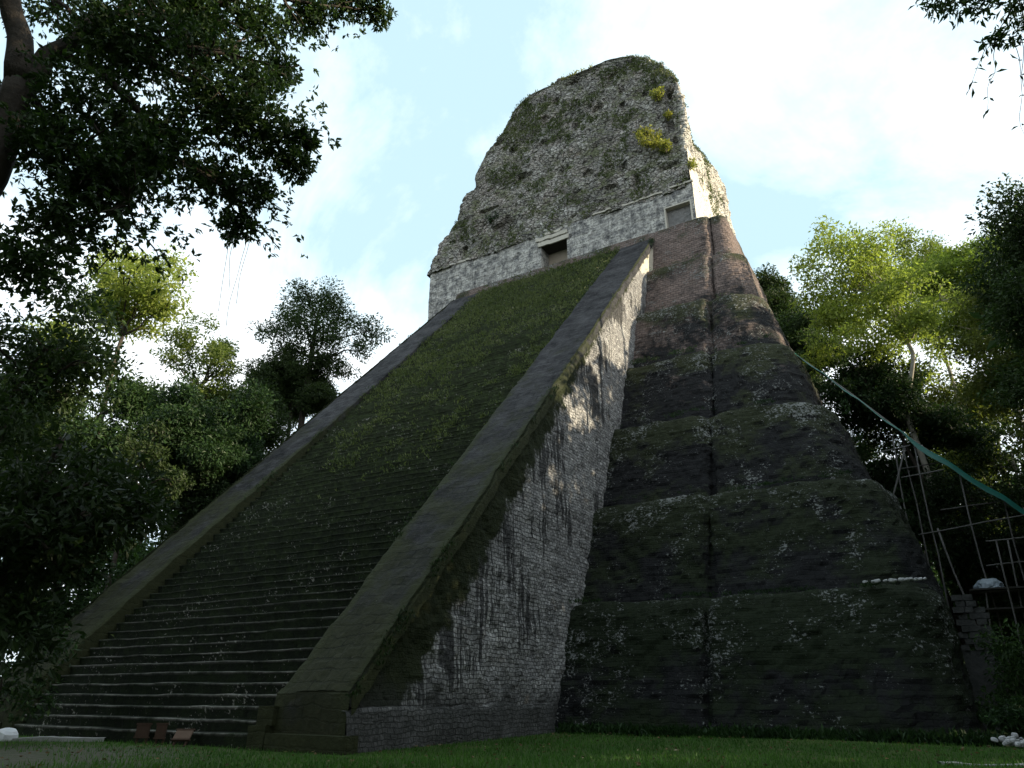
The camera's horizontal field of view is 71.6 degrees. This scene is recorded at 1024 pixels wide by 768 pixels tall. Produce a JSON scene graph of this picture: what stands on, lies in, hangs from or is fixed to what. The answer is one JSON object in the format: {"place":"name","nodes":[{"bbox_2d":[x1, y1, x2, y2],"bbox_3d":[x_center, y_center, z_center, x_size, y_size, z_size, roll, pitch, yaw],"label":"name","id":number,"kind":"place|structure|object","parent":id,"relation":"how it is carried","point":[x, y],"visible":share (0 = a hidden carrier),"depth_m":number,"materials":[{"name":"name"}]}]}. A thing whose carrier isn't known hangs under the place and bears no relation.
{"place":"outdoors","nodes":[
{"label":"outdoors","id":0,"kind":"place"},
{"bbox_2d":[0,706,1023,767],"bbox_3d":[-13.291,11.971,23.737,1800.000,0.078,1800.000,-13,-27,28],"label":"ground","id":1,"kind":"structure","parent":0,"point":[12,755],"depth_m":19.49,"materials":[{"name":"green plant"}]},
{"bbox_2d":[0,728,17,741],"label":"white stone","id":2,"kind":"object","parent":1,"relation":"on","point":[7,734],"visible":0.72,"depth_m":23.78,"materials":[{"name":"white stone"}]},
{"bbox_2d":[0,597,86,723],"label":"bush","id":3,"kind":"object","parent":1,"relation":"on","point":[35,695],"visible":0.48,"depth_m":23.11,"materials":[{"name":"green plant"}]},
{"bbox_2d":[12,736,105,741],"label":"stone kerb","id":4,"kind":"structure","parent":1,"relation":"on","point":[65,738],"depth_m":23.87,"materials":[{"name":"grey stone"}]},
{"bbox_2d":[0,394,125,514],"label":"tree","id":5,"kind":"object","parent":1,"relation":"on","point":[95,432],"visible":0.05,"depth_m":31.57,"materials":[{"name":"green plant"}]},
{"bbox_2d":[1,549,126,655],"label":"tree","id":6,"kind":"object","parent":1,"relation":"on","point":[66,613],"visible":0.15,"depth_m":34.28,"materials":[{"name":"green plant"}]},
{"bbox_2d":[0,248,144,505],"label":"tree","id":7,"kind":"object","parent":1,"relation":"on","point":[35,389],"visible":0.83,"depth_m":23.00,"materials":[{"name":"green plant"}]},
{"bbox_2d":[0,426,184,696],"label":"tree","id":8,"kind":"object","parent":1,"relation":"on","point":[68,512],"visible":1,"depth_m":12.55,"materials":[{"name":"green plant"}]},
{"bbox_2d":[18,237,198,590],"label":"tree","id":9,"kind":"object","parent":1,"relation":"on","point":[157,306],"visible":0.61,"depth_m":57.60,"materials":[{"name":"green plant"}]},
{"bbox_2d":[44,371,172,482],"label":"tree","id":10,"kind":"object","parent":1,"relation":"on","point":[135,395],"visible":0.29,"depth_m":50.94,"materials":[{"name":"green plant"}]},
{"bbox_2d":[81,418,193,589],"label":"tree","id":11,"kind":"object","parent":1,"relation":"on","point":[128,446],"visible":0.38,"depth_m":40.08,"materials":[{"name":"green plant"}]},
{"bbox_2d":[133,723,152,743],"bbox_3d":[-11.864,11.231,22.804,0.500,0.620,0.157,-2,-23,4],"label":"wooden board","id":12,"kind":"object","parent":1,"relation":"on","point":[142,730],"visible":0.89,"depth_m":22.80,"materials":[{"name":"brown wood"}]},
{"bbox_2d":[153,723,168,744],"bbox_3d":[-11.074,11.038,22.379,0.380,0.640,0.159,-1,-23,2],"label":"wooden board","id":13,"kind":"object","parent":1,"relation":"on","point":[161,730],"visible":0.91,"depth_m":22.36,"materials":[{"name":"brown wood"}]},
{"bbox_2d":[171,729,195,746],"bbox_3d":[-10.072,10.811,21.690,0.580,0.496,0.392,-1,-23,2],"label":"wooden board","id":14,"kind":"object","parent":1,"relation":"on","point":[185,735],"visible":0.91,"depth_m":21.70,"materials":[{"name":"brown wood"}]},
{"bbox_2d":[147,308,243,531],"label":"tree","id":15,"kind":"object","parent":1,"relation":"on","point":[221,352],"visible":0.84,"depth_m":65.30,"materials":[{"name":"green plant"}]},
{"bbox_2d":[147,443,243,545],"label":"tree","id":16,"kind":"object","parent":1,"relation":"on","point":[209,488],"visible":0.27,"depth_m":42.43,"materials":[{"name":"green plant"}]},
{"bbox_2d":[0,0,397,325],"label":"overhanging tree","id":17,"kind":"object","parent":1,"relation":"on","point":[127,159],"visible":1,"depth_m":14.27,"materials":[{"name":"green plant"}]},
{"bbox_2d":[128,375,278,524],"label":"tree","id":18,"kind":"object","parent":1,"relation":"on","point":[192,423],"visible":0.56,"depth_m":44.34,"materials":[{"name":"green plant"}]},
{"bbox_2d":[196,375,298,460],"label":"tree","id":19,"kind":"object","parent":1,"relation":"on","point":[271,439],"visible":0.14,"depth_m":69.87,"materials":[{"name":"green plant"}]},
{"bbox_2d":[239,341,362,435],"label":"tree","id":20,"kind":"object","parent":1,"relation":"on","point":[288,372],"visible":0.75,"depth_m":75.18,"materials":[{"name":"green plant"}]},
{"bbox_2d":[245,275,397,427],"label":"tree","id":21,"kind":"object","parent":1,"relation":"on","point":[292,319],"visible":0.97,"depth_m":77.19,"materials":[{"name":"green plant"}]},
{"bbox_2d":[0,56,986,755],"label":"temple pyramid","id":22,"kind":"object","parent":1,"relation":"on","point":[262,618],"visible":0.89,"depth_m":31.82,"materials":[{"name":"stone"}]},
{"bbox_2d":[1,237,654,700],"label":"coping weeds","id":23,"kind":"object","parent":22,"relation":"on","point":[397,629],"visible":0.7,"depth_m":25.78,"materials":[{"name":"green plant"}]},
{"bbox_2d":[111,245,619,638],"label":"stair weeds","id":24,"kind":"object","parent":22,"relation":"on","point":[536,303],"visible":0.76,"depth_m":51.66,"materials":[{"name":"green plant"}]},
{"bbox_2d":[485,212,498,222],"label":"shrub","id":25,"kind":"object","parent":22,"relation":"on","point":[490,219],"visible":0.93,"depth_m":70.46,"materials":[{"name":"green plant"}]},
{"bbox_2d":[526,64,592,97],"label":"crest grass","id":26,"kind":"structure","parent":22,"relation":"on","point":[563,78],"depth_m":75.65,"materials":[{"name":"green plant"}]},
{"bbox_2d":[432,54,723,259],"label":"roof weeds","id":27,"kind":"object","parent":22,"relation":"on","point":[634,60],"visible":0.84,"depth_m":70.01,"materials":[{"name":"green plant"}]},
{"bbox_2d":[633,124,661,150],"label":"shrub","id":28,"kind":"object","parent":22,"relation":"on","point":[648,135],"visible":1,"depth_m":63.04,"materials":[{"name":"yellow plant"}]},
{"bbox_2d":[649,85,664,101],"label":"shrub","id":29,"kind":"object","parent":22,"relation":"on","point":[656,95],"visible":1,"depth_m":66.05,"materials":[{"name":"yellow plant"}]},
{"bbox_2d":[659,138,672,152],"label":"shrub","id":30,"kind":"object","parent":22,"relation":"on","point":[665,146],"visible":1,"depth_m":62.17,"materials":[{"name":"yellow plant"}]},
{"bbox_2d":[663,109,673,120],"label":"shrub","id":31,"kind":"object","parent":22,"relation":"on","point":[668,113],"visible":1,"depth_m":64.27,"materials":[{"name":"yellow plant"}]},
{"bbox_2d":[687,157,697,170],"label":"shrub","id":32,"kind":"object","parent":22,"relation":"on","point":[692,164],"visible":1,"depth_m":60.51,"materials":[{"name":"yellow plant"}]},
{"bbox_2d":[568,216,932,603],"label":"grass","id":33,"kind":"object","parent":22,"relation":"on","point":[690,349],"visible":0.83,"depth_m":36.88,"materials":[{"name":"green plant"}]},
{"bbox_2d":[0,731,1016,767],"bbox_3d":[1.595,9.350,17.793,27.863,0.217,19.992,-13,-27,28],"label":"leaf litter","id":34,"kind":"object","parent":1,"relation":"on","point":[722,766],"visible":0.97,"depth_m":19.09,"materials":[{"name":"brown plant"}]},
{"bbox_2d":[1,225,1023,700],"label":"forest","id":35,"kind":"object","parent":1,"relation":"on","point":[141,551],"depth_m":64.79,"materials":[{"name":"green plant"}]},
{"bbox_2d":[754,262,797,317],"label":"tree","id":36,"kind":"object","parent":1,"relation":"on","point":[776,290],"visible":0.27,"depth_m":80.44,"materials":[{"name":"green plant"}]},
{"bbox_2d":[554,719,1004,746],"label":"foot weeds","id":37,"kind":"object","parent":1,"relation":"on","point":[977,738],"visible":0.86,"depth_m":24.91,"materials":[{"name":"green plant"}]},
{"bbox_2d":[772,293,856,399],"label":"tree","id":38,"kind":"object","parent":1,"relation":"on","point":[795,322],"visible":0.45,"depth_m":72.90,"materials":[{"name":"green plant"}]},
{"bbox_2d":[787,215,971,588],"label":"tree","id":39,"kind":"object","parent":1,"relation":"on","point":[881,280],"visible":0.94,"depth_m":48.97,"materials":[{"name":"green plant"}]},
{"bbox_2d":[795,353,1023,693],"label":"timber scaffold","id":40,"kind":"object","parent":1,"relation":"on","point":[987,489],"visible":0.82,"depth_m":37.33,"materials":[{"name":"brown wood"}]},
{"bbox_2d":[853,433,965,644],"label":"tree","id":41,"kind":"object","parent":1,"relation":"on","point":[884,473],"visible":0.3,"depth_m":48.93,"materials":[{"name":"green plant"}]},
{"bbox_2d":[815,344,1011,701],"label":"tree","id":42,"kind":"object","parent":1,"relation":"on","point":[883,389],"visible":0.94,"depth_m":47.37,"materials":[{"name":"green plant"}]},
{"bbox_2d":[868,223,998,529],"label":"tree","id":43,"kind":"object","parent":1,"relation":"on","point":[924,249],"visible":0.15,"depth_m":64.00,"materials":[{"name":"green plant"}]},
{"bbox_2d":[892,361,1023,499],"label":"tree","id":44,"kind":"object","parent":1,"relation":"on","point":[939,395],"visible":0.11,"depth_m":61.29,"materials":[{"name":"green plant"}]},
{"bbox_2d":[897,217,1023,439],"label":"tree","id":45,"kind":"object","parent":1,"relation":"on","point":[945,267],"visible":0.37,"depth_m":55.41,"materials":[{"name":"green plant"}]},
{"bbox_2d":[905,423,1016,553],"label":"tree","id":46,"kind":"object","parent":1,"relation":"on","point":[964,461],"visible":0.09,"depth_m":51.67,"materials":[{"name":"green plant"}]},
{"bbox_2d":[899,457,1023,634],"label":"tree","id":47,"kind":"object","parent":1,"relation":"on","point":[963,555],"visible":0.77,"depth_m":41.48,"materials":[{"name":"green plant"}]},
{"bbox_2d":[907,0,1023,132],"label":"hanging branch tree","id":48,"kind":"object","parent":1,"relation":"on","point":[943,8],"visible":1,"depth_m":14.13,"materials":[{"name":"green plant"}]},
{"bbox_2d":[924,260,1023,463],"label":"tree","id":49,"kind":"object","parent":1,"relation":"on","point":[976,383],"visible":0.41,"depth_m":39.84,"materials":[{"name":"green plant"}]},
{"bbox_2d":[950,594,1013,729],"bbox_3d":[21.184,12.543,32.021,1.522,5.826,0.963,-13,-27,28],"label":"masonry stub","id":50,"kind":"object","parent":1,"relation":"on","point":[974,661],"visible":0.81,"depth_m":32.10,"materials":[{"name":"grey stone"}]},
{"bbox_2d":[940,413,1023,531],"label":"tree","id":51,"kind":"object","parent":1,"relation":"on","point":[1010,465],"visible":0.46,"depth_m":50.27,"materials":[{"name":"green plant"}]},
{"bbox_2d":[948,173,1023,476],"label":"tree","id":52,"kind":"object","parent":1,"relation":"on","point":[1011,267],"visible":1,"depth_m":29.99,"materials":[{"name":"green plant"}]},
{"bbox_2d":[991,737,998,742],"bbox_3d":[14.936,11.009,21.968,0.217,0.140,0.166,2,-24,38],"label":"stone","id":53,"kind":"object","parent":1,"relation":"on","point":[994,739],"visible":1,"depth_m":21.91,"materials":[{"name":"white stone"}]},
{"bbox_2d":[974,618,1023,718],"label":"bush","id":54,"kind":"object","parent":1,"relation":"on","point":[1018,679],"visible":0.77,"depth_m":25.83,"materials":[{"name":"green plant"}]},
{"bbox_2d":[976,695,1023,738],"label":"bush","id":55,"kind":"object","parent":1,"relation":"on","point":[1014,721],"visible":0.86,"depth_m":23.98,"materials":[{"name":"green plant"}]},
{"bbox_2d":[998,735,1004,741],"bbox_3d":[15.157,10.956,21.942,0.243,0.163,0.194,14,-39,-42],"label":"stone","id":56,"kind":"object","parent":1,"relation":"on","point":[1001,738],"visible":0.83,"depth_m":21.88,"materials":[{"name":"white stone"}]},
{"bbox_2d":[980,630,1023,691],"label":"bush","id":57,"kind":"object","parent":1,"relation":"on","point":[991,650],"visible":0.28,"depth_m":30.15,"materials":[{"name":"green plant"}]},
{"bbox_2d":[1009,738,1016,742],"bbox_3d":[15.040,10.706,21.316,0.191,0.126,0.150,-13,-16,-4],"label":"stone","id":58,"kind":"object","parent":1,"relation":"on","point":[1012,740],"visible":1,"depth_m":21.27,"materials":[{"name":"white stone"}]},
{"bbox_2d":[1011,732,1018,737],"bbox_3d":[15.510,10.840,21.904,0.188,0.159,0.247,-7,-23,30],"label":"stone","id":59,"kind":"object","parent":1,"relation":"on","point":[1014,734],"visible":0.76,"depth_m":21.82,"materials":[{"name":"white stone"}]},
{"bbox_2d":[1014,741,1021,746],"bbox_3d":[15.053,10.714,21.119,0.181,0.151,0.230,-18,-24,17],"label":"stone","id":60,"kind":"object","parent":1,"relation":"on","point":[1017,743],"visible":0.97,"depth_m":21.05,"materials":[{"name":"white stone"}]},
{"bbox_2d":[0,0,1023,675],"label":"sky","id":61,"kind":"structure","parent":0,"point":[861,112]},
{"bbox_2d":[937,761,1023,766],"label":"path","id":62,"kind":"structure","parent":0,"point":[938,762],"depth_m":16.34,"materials":[{"name":"stone"}]},
{"bbox_2d":[973,578,1004,588],"bbox_3d":[24.093,10.098,35.931,1.368,0.523,1.018,-13,-27,28],"label":"plastic bundle","id":63,"kind":"object","parent":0,"point":[989,583],"visible":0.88,"depth_m":35.63,"materials":[{"name":"white plastic"}]}
]}

